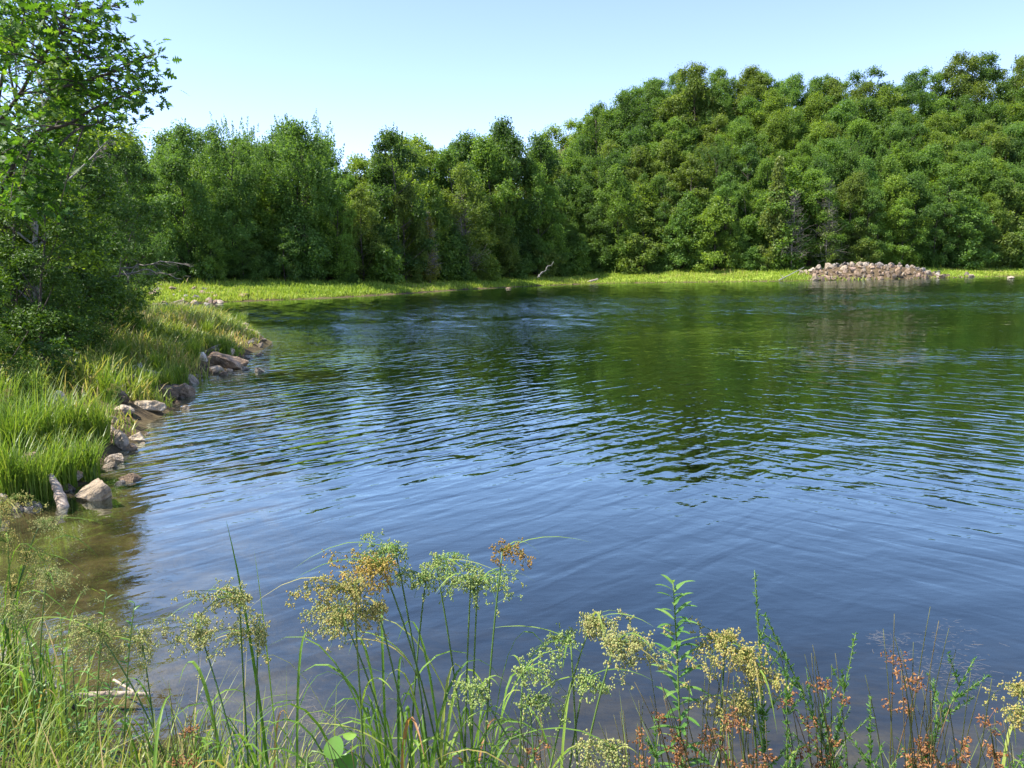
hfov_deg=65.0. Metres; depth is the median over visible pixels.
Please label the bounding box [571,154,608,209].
oak tree
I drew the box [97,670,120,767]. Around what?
leafy weed
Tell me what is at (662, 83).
oak tree
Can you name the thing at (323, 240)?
young tree
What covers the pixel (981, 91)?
oak tree
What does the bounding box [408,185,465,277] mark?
maple tree
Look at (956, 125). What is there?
oak tree
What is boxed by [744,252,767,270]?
shrub
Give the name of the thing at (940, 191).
young tree
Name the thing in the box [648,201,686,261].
young tree
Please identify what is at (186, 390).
rock
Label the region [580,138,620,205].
oak tree
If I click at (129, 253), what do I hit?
leafy tree
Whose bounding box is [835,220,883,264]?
young tree
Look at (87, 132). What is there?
leafy tree
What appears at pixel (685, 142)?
oak tree
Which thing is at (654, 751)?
aster
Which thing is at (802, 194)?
young tree
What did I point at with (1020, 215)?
maple tree
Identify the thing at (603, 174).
oak tree
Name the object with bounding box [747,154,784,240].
maple tree
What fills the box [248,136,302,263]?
maple tree
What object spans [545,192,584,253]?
ash tree
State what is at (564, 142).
oak tree
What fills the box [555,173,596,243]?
oak tree
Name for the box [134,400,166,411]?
rock
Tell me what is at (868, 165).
maple tree
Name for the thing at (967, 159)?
oak tree
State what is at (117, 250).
leafy tree
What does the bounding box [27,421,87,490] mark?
sedge tussock
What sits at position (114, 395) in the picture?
woolgrass
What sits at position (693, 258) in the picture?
shrub
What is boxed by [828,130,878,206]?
ash tree
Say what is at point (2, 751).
leafy weed
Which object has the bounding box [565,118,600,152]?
oak tree
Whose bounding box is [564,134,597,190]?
oak tree
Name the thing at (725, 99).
oak tree
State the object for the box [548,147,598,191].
oak tree
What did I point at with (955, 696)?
aster
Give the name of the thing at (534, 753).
rush
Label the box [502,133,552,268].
maple tree
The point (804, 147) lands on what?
maple tree
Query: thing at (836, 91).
oak tree
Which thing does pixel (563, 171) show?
oak tree
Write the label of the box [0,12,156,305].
slender tree
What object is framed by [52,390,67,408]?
rock
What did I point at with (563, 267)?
young tree
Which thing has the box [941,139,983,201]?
oak tree
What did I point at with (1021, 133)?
oak tree
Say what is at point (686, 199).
young tree
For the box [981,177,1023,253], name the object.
young tree
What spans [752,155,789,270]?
cedar tree
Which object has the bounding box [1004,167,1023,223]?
young tree
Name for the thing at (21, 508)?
stone
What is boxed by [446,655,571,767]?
woolgrass
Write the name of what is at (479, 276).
young tree
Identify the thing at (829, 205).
dead tree
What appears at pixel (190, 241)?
maple tree
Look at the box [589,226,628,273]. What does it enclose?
young tree
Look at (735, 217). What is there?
dead tree
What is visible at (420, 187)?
oak tree
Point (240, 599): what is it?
woolgrass
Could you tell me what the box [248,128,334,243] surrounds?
oak tree
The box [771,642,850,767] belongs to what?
rush
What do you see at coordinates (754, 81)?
oak tree
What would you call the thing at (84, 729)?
leafy weed
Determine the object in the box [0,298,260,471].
bank grass
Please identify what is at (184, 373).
sedge tussock
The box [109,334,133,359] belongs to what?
sedge tussock
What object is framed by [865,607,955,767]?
rush
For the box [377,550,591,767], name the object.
woolgrass
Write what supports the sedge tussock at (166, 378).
on the ground at (836, 570)
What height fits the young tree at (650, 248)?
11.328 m
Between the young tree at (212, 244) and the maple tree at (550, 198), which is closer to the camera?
the young tree at (212, 244)
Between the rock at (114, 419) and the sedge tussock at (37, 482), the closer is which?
the sedge tussock at (37, 482)
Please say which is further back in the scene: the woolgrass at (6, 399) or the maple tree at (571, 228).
the maple tree at (571, 228)
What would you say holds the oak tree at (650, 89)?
on the ground at (836, 570)
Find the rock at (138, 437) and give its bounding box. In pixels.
[128,432,145,441]
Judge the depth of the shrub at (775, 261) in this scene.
120.50 m
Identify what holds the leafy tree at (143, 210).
on the ground at (836, 570)
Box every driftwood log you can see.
[0,646,73,710]
[48,474,70,512]
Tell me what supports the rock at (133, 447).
on the ground at (836, 570)
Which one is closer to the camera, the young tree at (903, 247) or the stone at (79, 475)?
the stone at (79, 475)
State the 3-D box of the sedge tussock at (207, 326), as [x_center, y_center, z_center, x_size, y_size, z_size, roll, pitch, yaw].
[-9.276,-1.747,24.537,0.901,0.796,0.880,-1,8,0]
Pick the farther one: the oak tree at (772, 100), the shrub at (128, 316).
the oak tree at (772, 100)
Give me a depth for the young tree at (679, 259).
124.90 m
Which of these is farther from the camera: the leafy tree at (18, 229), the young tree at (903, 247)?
the young tree at (903, 247)
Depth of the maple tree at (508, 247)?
113.47 m
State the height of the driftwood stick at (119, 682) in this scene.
0.042 m
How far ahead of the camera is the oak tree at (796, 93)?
147.39 m
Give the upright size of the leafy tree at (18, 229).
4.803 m
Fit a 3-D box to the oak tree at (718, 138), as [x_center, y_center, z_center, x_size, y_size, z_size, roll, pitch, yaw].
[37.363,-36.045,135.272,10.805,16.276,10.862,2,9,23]
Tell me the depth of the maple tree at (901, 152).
134.04 m
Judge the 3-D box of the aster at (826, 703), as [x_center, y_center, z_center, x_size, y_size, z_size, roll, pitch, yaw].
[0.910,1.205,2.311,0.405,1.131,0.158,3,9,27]
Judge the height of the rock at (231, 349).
0.394 m
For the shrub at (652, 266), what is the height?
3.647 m
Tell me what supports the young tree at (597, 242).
on the ground at (836, 570)
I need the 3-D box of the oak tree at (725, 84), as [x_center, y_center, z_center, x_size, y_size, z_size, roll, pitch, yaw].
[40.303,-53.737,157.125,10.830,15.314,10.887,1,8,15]
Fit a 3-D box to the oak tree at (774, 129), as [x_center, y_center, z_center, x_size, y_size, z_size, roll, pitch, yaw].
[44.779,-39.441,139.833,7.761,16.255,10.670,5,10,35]
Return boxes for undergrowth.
[4,159,938,278]
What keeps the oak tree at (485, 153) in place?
on the ground at (836, 570)
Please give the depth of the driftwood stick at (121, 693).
4.40 m
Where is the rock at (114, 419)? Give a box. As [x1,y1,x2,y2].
[106,415,119,424]
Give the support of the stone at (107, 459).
on the ground at (836, 570)
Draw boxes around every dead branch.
[89,122,140,167]
[112,254,193,280]
[120,268,190,282]
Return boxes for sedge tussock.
[0,365,35,417]
[0,373,81,446]
[0,379,53,459]
[0,427,44,502]
[2,357,52,407]
[5,437,77,503]
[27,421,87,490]
[36,385,100,442]
[45,426,111,482]
[67,386,127,445]
[88,361,128,402]
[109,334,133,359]
[129,363,163,394]
[131,346,168,378]
[147,360,182,384]
[161,358,197,384]
[182,335,204,361]
[193,318,216,333]
[206,329,236,354]
[233,311,248,322]
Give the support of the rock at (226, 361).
on the ground at (836, 570)
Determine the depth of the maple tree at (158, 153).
79.05 m
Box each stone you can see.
[6,502,24,512]
[28,502,42,512]
[62,483,75,491]
[77,470,82,480]
[102,462,116,467]
[104,453,123,462]
[109,456,124,463]
[114,480,125,488]
[118,473,143,486]
[180,405,189,410]
[218,371,227,374]
[255,367,264,371]
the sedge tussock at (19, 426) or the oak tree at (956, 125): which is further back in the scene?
the oak tree at (956, 125)
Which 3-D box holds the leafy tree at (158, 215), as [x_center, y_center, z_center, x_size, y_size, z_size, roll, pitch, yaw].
[-25.263,-10.461,53.005,5.217,10.751,5.415,-2,8,-6]
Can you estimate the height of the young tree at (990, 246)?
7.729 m
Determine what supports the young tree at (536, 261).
on the ground at (836, 570)
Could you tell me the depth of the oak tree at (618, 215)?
129.71 m
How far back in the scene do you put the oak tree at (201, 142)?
90.95 m
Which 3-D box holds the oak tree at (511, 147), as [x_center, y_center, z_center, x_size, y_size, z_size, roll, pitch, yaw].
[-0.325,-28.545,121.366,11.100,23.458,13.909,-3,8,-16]
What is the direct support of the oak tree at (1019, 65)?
on the ground at (836, 570)
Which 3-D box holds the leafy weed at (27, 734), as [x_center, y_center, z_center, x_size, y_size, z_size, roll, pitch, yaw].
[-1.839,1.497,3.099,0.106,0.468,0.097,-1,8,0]
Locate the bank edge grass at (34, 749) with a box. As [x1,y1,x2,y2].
[0,590,1023,767]
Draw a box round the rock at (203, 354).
[199,352,207,361]
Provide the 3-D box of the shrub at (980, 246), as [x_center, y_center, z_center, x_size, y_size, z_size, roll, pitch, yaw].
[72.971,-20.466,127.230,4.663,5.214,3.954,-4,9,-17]
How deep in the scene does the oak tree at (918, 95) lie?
153.55 m
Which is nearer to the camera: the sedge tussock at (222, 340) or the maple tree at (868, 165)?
the sedge tussock at (222, 340)
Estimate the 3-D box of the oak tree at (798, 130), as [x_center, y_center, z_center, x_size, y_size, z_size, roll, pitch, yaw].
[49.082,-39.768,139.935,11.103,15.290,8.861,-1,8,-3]
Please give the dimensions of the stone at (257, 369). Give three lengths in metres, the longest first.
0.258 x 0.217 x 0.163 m
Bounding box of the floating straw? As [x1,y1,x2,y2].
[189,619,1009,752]
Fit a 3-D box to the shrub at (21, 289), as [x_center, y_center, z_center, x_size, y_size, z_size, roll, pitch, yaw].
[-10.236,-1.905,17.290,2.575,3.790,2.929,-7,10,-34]
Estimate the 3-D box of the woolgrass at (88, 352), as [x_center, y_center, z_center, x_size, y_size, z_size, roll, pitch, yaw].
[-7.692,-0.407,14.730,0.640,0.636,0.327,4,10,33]
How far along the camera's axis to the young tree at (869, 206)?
121.63 m
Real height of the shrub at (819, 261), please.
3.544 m
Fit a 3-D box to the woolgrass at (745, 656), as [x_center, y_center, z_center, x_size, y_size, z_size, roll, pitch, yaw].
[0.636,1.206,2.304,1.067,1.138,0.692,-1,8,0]
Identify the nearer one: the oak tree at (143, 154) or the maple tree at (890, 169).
the oak tree at (143, 154)
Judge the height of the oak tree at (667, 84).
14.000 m
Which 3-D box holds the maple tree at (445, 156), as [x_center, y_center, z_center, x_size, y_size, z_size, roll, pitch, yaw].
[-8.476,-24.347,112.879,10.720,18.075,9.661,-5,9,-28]
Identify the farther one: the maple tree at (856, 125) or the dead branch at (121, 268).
the maple tree at (856, 125)
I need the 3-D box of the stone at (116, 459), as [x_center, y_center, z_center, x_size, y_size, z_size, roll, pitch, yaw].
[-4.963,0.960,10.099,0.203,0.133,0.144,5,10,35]
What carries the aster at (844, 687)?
on the ground at (836, 570)
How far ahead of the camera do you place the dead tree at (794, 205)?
119.57 m
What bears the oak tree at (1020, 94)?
on the ground at (836, 570)
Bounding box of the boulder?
[75,478,111,504]
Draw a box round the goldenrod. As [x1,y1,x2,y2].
[648,574,711,767]
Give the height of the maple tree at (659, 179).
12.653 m
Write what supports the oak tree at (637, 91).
on the ground at (836, 570)
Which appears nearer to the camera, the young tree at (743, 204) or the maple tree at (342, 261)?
the maple tree at (342, 261)
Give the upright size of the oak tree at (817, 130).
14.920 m
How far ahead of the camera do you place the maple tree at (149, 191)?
75.53 m
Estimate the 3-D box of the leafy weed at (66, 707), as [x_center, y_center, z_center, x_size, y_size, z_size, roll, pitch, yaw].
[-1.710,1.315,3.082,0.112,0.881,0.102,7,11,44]
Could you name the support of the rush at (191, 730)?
on the ground at (836, 570)
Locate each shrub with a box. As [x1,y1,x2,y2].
[0,204,101,335]
[0,232,123,344]
[0,241,116,360]
[0,259,80,392]
[0,318,48,409]
[31,195,149,333]
[95,268,147,328]
[114,275,151,312]
[114,284,146,307]
[126,273,156,302]
[172,269,190,283]
[302,271,311,280]
[347,273,360,282]
[365,246,404,284]
[407,274,422,282]
[434,234,471,281]
[457,263,478,281]
[479,255,501,281]
[505,258,532,279]
[532,248,567,276]
[567,240,592,275]
[645,252,663,272]
[685,249,700,271]
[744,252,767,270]
[767,248,788,269]
[811,249,831,266]
[939,248,958,268]
[960,242,987,268]
[985,232,1023,268]
[1005,230,1023,268]
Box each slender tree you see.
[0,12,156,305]
[0,24,98,252]
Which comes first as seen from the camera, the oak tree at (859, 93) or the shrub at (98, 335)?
the shrub at (98, 335)
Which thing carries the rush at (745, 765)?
on the ground at (836, 570)
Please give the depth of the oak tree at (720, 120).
141.54 m
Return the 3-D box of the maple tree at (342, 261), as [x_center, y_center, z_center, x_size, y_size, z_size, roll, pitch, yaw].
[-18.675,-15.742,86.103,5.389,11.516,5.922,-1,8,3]
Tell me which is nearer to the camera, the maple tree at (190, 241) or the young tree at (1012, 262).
the maple tree at (190, 241)
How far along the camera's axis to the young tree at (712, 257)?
121.77 m
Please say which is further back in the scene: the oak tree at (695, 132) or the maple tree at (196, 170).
the oak tree at (695, 132)
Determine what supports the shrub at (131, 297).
on the ground at (836, 570)
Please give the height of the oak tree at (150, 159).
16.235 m
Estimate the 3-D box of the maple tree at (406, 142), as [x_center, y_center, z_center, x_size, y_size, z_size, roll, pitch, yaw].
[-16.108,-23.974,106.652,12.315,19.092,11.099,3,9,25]
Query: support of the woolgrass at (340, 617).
on the ground at (836, 570)
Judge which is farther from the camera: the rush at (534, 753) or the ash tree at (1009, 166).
the ash tree at (1009, 166)
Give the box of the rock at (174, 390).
[153,383,179,400]
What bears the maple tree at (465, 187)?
on the ground at (836, 570)
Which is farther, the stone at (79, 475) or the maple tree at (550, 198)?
the maple tree at (550, 198)
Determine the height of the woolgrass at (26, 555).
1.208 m
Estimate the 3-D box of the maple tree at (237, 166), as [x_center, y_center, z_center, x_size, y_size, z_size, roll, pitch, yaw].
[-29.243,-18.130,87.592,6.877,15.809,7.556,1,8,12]
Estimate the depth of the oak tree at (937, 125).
146.82 m
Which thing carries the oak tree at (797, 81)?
on the ground at (836, 570)
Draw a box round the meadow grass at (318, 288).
[125,264,1023,303]
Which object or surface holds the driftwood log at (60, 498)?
on the ground at (836, 570)
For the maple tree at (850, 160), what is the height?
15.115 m
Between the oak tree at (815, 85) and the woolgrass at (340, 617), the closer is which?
the woolgrass at (340, 617)
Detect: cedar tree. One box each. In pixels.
[419,213,441,281]
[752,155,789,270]
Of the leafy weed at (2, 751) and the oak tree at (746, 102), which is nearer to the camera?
the leafy weed at (2, 751)
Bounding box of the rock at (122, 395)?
[115,390,129,403]
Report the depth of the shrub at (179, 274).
73.41 m
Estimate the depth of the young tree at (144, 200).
76.08 m
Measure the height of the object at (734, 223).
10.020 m
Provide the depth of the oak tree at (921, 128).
141.92 m
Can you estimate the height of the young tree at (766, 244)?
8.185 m
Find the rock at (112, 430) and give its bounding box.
[110,425,115,439]
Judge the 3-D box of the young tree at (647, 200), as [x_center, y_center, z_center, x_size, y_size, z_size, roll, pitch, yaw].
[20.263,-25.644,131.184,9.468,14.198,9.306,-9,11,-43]
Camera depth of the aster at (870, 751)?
2.04 m
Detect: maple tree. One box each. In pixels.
[95,150,165,253]
[111,147,143,239]
[131,145,191,278]
[140,118,227,281]
[168,159,223,242]
[175,175,228,278]
[220,143,257,248]
[231,167,299,272]
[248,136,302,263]
[312,182,360,281]
[333,183,391,280]
[357,152,415,262]
[358,122,436,276]
[359,130,424,252]
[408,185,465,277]
[429,142,486,254]
[438,157,500,275]
[480,188,521,276]
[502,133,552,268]
[517,159,572,266]
[562,221,590,266]
[588,159,645,273]
[604,175,631,222]
[628,172,656,239]
[645,173,679,241]
[701,168,750,249]
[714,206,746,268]
[716,116,753,180]
[725,123,773,213]
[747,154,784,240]
[784,140,816,207]
[789,164,855,261]
[830,151,870,225]
[840,150,888,238]
[843,117,885,187]
[860,141,898,205]
[871,150,907,234]
[877,137,928,223]
[888,168,939,250]
[936,180,988,265]
[959,150,995,200]
[980,189,1013,258]
[1014,196,1023,231]
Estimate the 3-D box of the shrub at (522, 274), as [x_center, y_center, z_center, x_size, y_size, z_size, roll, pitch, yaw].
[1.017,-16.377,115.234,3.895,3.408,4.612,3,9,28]
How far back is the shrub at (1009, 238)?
127.58 m
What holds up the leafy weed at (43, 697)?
on the ground at (836, 570)
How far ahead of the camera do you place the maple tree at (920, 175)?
127.95 m
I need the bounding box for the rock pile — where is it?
[798,262,974,280]
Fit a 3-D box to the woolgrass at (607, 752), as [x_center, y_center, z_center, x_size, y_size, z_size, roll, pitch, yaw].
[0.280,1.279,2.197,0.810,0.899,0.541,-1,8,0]
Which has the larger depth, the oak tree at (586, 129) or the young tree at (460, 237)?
the oak tree at (586, 129)
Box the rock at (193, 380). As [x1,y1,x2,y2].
[186,374,198,383]
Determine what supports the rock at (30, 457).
on the ground at (836, 570)
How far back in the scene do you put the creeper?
2.09 m
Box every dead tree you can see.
[448,192,489,273]
[720,195,741,242]
[777,188,815,266]
[808,181,846,261]
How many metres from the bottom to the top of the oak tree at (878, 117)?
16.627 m
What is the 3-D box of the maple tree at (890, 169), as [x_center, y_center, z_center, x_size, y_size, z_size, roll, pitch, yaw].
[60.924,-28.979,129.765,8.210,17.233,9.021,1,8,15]
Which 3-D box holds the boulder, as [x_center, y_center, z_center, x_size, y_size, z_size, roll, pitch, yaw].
[-4.400,1.179,8.459,0.334,0.337,0.381,-7,10,-35]
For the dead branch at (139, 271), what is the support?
attached to the slender tree at (59, 118)
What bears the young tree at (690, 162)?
on the ground at (836, 570)
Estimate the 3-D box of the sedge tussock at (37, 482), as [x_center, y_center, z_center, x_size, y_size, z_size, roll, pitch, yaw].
[-4.903,0.852,8.381,0.831,0.727,0.854,-1,8,0]
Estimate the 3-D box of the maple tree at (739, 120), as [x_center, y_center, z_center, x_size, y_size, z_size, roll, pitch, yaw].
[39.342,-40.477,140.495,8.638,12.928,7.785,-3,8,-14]
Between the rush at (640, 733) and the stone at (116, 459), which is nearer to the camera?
the rush at (640, 733)
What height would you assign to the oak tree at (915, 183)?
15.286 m
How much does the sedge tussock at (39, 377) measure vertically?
0.816 m
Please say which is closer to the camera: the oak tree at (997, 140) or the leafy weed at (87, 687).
the leafy weed at (87, 687)
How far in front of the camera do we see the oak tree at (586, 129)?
151.65 m
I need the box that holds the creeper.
[306,733,356,767]
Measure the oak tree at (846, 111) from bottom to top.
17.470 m
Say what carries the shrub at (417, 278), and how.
on the ground at (836, 570)
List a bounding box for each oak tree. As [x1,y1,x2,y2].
[0,0,186,226]
[102,129,168,211]
[135,140,151,170]
[137,127,212,246]
[147,140,189,216]
[182,127,241,240]
[188,134,291,211]
[209,184,259,279]
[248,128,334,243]
[260,116,342,276]
[313,135,347,276]
[326,165,372,276]
[330,153,371,236]
[386,180,430,280]
[389,144,454,275]
[398,132,468,251]
[442,128,495,226]
[462,131,534,267]
[472,125,523,218]
[481,114,545,266]
[511,151,561,202]
[522,130,577,242]
[524,129,572,155]
[533,165,580,237]
[543,117,577,159]
[546,147,565,180]
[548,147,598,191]
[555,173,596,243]
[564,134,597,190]
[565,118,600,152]
[567,184,619,242]
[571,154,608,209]
[574,103,620,167]
[578,154,622,231]
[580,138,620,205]
[580,204,622,271]
[588,99,617,156]
[593,89,639,165]
[594,148,640,205]
[595,195,636,238]
[597,109,630,167]
[610,126,660,189]
[612,85,655,132]
[619,103,670,168]
[621,143,670,220]
[629,76,663,142]
[639,76,675,120]
[639,94,675,169]
[646,116,695,198]
[647,136,697,210]
[651,60,729,158]
[661,71,693,127]
[663,126,707,192]
[664,72,676,93]
[668,89,711,143]
[675,142,722,203]
[681,78,711,124]
[688,113,739,175]
[691,83,733,154]
[694,67,744,131]
[706,122,759,200]
[707,68,736,114]
[714,94,768,159]
[724,64,786,128]
[737,73,794,121]
[744,88,807,152]
[750,149,794,212]
[755,108,792,169]
[764,110,818,170]
[767,84,809,148]
[778,72,808,124]
[778,76,797,107]
[790,120,832,166]
[793,75,838,137]
[793,153,837,235]
[794,90,828,136]
[807,73,840,122]
[809,77,862,139]
[811,120,864,166]
[818,96,876,168]
[820,169,882,257]
[824,77,854,102]
[835,96,911,173]
[843,64,898,107]
[846,80,892,152]
[859,172,936,266]
[867,85,921,158]
[871,123,914,180]
[886,108,922,176]
[887,88,953,176]
[887,173,949,266]
[890,121,945,178]
[892,71,947,137]
[892,83,918,138]
[903,141,961,224]
[908,65,958,140]
[909,94,963,147]
[909,112,959,177]
[910,130,974,205]
[926,49,998,130]
[929,150,986,228]
[933,157,1008,241]
[935,111,971,165]
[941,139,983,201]
[945,94,993,151]
[952,50,1022,135]
[958,118,1016,172]
[961,99,1012,161]
[965,140,1004,180]
[978,99,1023,164]
[985,157,1023,213]
[987,121,1023,165]
[991,54,1023,134]
[999,121,1023,159]
[1001,138,1023,171]
[1004,55,1023,122]
[1004,87,1023,127]
[1012,150,1023,184]
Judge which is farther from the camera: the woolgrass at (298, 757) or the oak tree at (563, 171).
the oak tree at (563, 171)
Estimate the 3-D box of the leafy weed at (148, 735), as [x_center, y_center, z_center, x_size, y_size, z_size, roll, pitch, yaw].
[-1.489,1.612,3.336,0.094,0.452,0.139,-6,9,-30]
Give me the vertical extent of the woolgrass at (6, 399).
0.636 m
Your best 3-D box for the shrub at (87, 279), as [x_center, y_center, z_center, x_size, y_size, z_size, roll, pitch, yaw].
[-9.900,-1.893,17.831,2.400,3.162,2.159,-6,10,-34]
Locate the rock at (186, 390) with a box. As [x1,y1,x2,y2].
[178,383,195,396]
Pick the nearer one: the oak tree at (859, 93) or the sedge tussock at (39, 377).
the sedge tussock at (39, 377)
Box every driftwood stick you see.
[68,691,152,701]
[112,679,137,693]
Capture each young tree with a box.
[138,184,191,278]
[147,232,179,281]
[192,226,228,282]
[226,237,256,280]
[244,239,274,281]
[253,146,331,276]
[261,227,303,282]
[417,263,429,282]
[434,223,472,280]
[470,246,487,280]
[496,251,520,277]
[521,234,550,276]
[550,237,575,276]
[586,232,612,273]
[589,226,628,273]
[616,182,662,265]
[616,209,669,274]
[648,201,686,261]
[655,155,713,239]
[657,208,693,271]
[660,197,715,268]
[667,191,720,270]
[687,194,745,272]
[725,140,771,232]
[726,230,760,270]
[729,181,768,259]
[740,164,827,269]
[764,224,783,266]
[784,234,805,267]
[785,174,812,234]
[787,195,822,256]
[802,210,849,264]
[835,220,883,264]
[844,186,886,262]
[857,215,895,264]
[882,196,930,266]
[913,195,955,267]
[915,175,975,266]
[922,161,994,241]
[929,195,1002,270]
[976,225,1009,267]
[977,167,1015,244]
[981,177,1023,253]
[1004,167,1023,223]
[1009,231,1023,265]
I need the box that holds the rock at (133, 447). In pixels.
[125,443,137,451]
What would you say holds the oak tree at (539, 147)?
on the ground at (836, 570)
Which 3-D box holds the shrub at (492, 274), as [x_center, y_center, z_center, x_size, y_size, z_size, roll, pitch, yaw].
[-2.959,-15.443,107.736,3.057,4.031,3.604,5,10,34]
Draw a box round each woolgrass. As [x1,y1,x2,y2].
[0,388,23,429]
[0,489,98,743]
[0,562,123,767]
[24,610,285,767]
[62,348,78,385]
[83,345,94,366]
[98,383,123,415]
[135,521,395,767]
[144,694,300,767]
[228,569,515,767]
[249,732,503,767]
[269,529,568,767]
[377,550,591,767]
[432,608,680,767]
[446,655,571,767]
[463,536,587,767]
[504,727,637,767]
[578,616,816,767]
[982,671,1023,767]
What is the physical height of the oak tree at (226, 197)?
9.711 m
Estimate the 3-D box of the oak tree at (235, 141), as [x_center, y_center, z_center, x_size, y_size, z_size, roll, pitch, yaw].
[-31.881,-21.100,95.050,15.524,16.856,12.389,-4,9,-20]
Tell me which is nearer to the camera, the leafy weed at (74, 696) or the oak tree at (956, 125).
the leafy weed at (74, 696)
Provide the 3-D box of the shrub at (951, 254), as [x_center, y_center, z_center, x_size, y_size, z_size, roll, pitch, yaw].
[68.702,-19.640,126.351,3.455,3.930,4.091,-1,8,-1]
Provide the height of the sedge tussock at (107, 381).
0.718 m
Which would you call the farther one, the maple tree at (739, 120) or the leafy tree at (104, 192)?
the maple tree at (739, 120)
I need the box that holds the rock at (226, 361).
[206,351,248,368]
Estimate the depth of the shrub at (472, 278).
103.55 m
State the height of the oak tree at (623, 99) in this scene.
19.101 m
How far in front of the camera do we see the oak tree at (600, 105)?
158.64 m
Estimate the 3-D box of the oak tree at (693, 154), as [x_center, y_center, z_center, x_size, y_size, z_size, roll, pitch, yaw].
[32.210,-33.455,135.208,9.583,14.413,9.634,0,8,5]
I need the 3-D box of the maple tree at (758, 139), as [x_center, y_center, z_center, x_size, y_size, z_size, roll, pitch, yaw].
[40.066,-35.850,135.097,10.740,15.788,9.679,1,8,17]
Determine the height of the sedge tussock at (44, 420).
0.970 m
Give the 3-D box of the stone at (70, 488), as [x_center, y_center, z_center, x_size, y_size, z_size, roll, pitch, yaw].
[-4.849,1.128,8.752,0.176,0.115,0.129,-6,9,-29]
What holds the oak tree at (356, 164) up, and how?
on the ground at (836, 570)
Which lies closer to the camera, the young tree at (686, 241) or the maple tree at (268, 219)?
the maple tree at (268, 219)
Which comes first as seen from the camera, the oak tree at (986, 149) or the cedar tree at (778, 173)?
the cedar tree at (778, 173)
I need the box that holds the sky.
[0,0,1023,198]
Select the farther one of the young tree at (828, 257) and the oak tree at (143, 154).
the young tree at (828, 257)
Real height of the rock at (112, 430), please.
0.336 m
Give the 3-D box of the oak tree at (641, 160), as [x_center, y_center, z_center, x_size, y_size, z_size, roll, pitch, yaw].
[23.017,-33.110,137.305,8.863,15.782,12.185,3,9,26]
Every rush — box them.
[164,681,229,767]
[325,730,368,767]
[505,708,550,767]
[599,700,651,767]
[634,650,741,767]
[701,676,777,767]
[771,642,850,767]
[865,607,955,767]
[914,672,1003,767]
[974,702,1012,767]
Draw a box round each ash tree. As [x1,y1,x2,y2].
[192,111,267,277]
[261,108,344,282]
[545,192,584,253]
[692,141,740,232]
[799,134,856,217]
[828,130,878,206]
[999,156,1023,224]
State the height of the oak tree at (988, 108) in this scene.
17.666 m
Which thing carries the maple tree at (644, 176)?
on the ground at (836, 570)
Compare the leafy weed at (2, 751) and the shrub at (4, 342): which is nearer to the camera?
the leafy weed at (2, 751)
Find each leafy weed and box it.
[0,669,19,766]
[17,716,36,767]
[21,641,46,767]
[36,681,56,767]
[52,612,83,767]
[65,655,93,767]
[74,725,91,767]
[77,625,100,766]
[85,590,113,766]
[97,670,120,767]
[110,601,139,767]
[139,717,154,764]
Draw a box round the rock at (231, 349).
[205,343,234,354]
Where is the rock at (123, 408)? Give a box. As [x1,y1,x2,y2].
[115,404,134,414]
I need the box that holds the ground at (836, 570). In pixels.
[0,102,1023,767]
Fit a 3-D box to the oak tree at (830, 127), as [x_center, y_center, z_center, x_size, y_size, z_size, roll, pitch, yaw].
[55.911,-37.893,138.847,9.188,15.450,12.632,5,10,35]
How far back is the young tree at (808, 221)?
123.60 m
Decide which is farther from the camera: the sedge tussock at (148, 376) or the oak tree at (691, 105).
the oak tree at (691, 105)
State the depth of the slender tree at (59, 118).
17.03 m
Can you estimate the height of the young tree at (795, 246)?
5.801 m
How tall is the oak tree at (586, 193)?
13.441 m
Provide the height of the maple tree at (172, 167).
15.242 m
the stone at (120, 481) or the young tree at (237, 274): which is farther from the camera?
the young tree at (237, 274)
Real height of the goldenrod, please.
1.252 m
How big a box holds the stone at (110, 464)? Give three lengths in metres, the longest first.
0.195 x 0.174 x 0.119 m
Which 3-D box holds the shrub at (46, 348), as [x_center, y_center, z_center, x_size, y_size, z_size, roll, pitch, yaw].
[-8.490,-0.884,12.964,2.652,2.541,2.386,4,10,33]
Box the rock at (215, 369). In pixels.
[209,365,223,373]
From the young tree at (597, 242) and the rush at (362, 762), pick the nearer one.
the rush at (362, 762)
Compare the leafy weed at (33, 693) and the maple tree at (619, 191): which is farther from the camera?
the maple tree at (619, 191)
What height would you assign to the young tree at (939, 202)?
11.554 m
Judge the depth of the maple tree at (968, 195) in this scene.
127.96 m
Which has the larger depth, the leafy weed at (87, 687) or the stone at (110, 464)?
the stone at (110, 464)
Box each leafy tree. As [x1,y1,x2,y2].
[0,2,104,304]
[0,134,89,353]
[0,156,104,365]
[1,120,131,322]
[31,68,136,287]
[70,138,140,308]
[70,150,139,287]
[93,125,165,302]
[95,143,175,299]
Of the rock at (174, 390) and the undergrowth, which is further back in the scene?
the undergrowth
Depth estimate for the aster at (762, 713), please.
2.23 m
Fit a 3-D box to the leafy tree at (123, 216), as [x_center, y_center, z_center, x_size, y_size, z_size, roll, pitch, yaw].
[-14.479,-5.201,27.401,3.405,6.720,3.499,2,9,21]
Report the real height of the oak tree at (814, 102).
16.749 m
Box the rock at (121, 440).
[112,430,128,449]
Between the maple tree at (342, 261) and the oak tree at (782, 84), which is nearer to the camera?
the maple tree at (342, 261)
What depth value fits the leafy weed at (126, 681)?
2.90 m
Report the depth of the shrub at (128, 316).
20.94 m
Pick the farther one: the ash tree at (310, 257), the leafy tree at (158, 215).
the ash tree at (310, 257)
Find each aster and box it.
[644,715,660,767]
[731,570,796,767]
[759,612,908,767]
[781,651,811,767]
[819,632,872,767]
[843,695,904,767]
[888,651,991,767]
[997,749,1023,767]

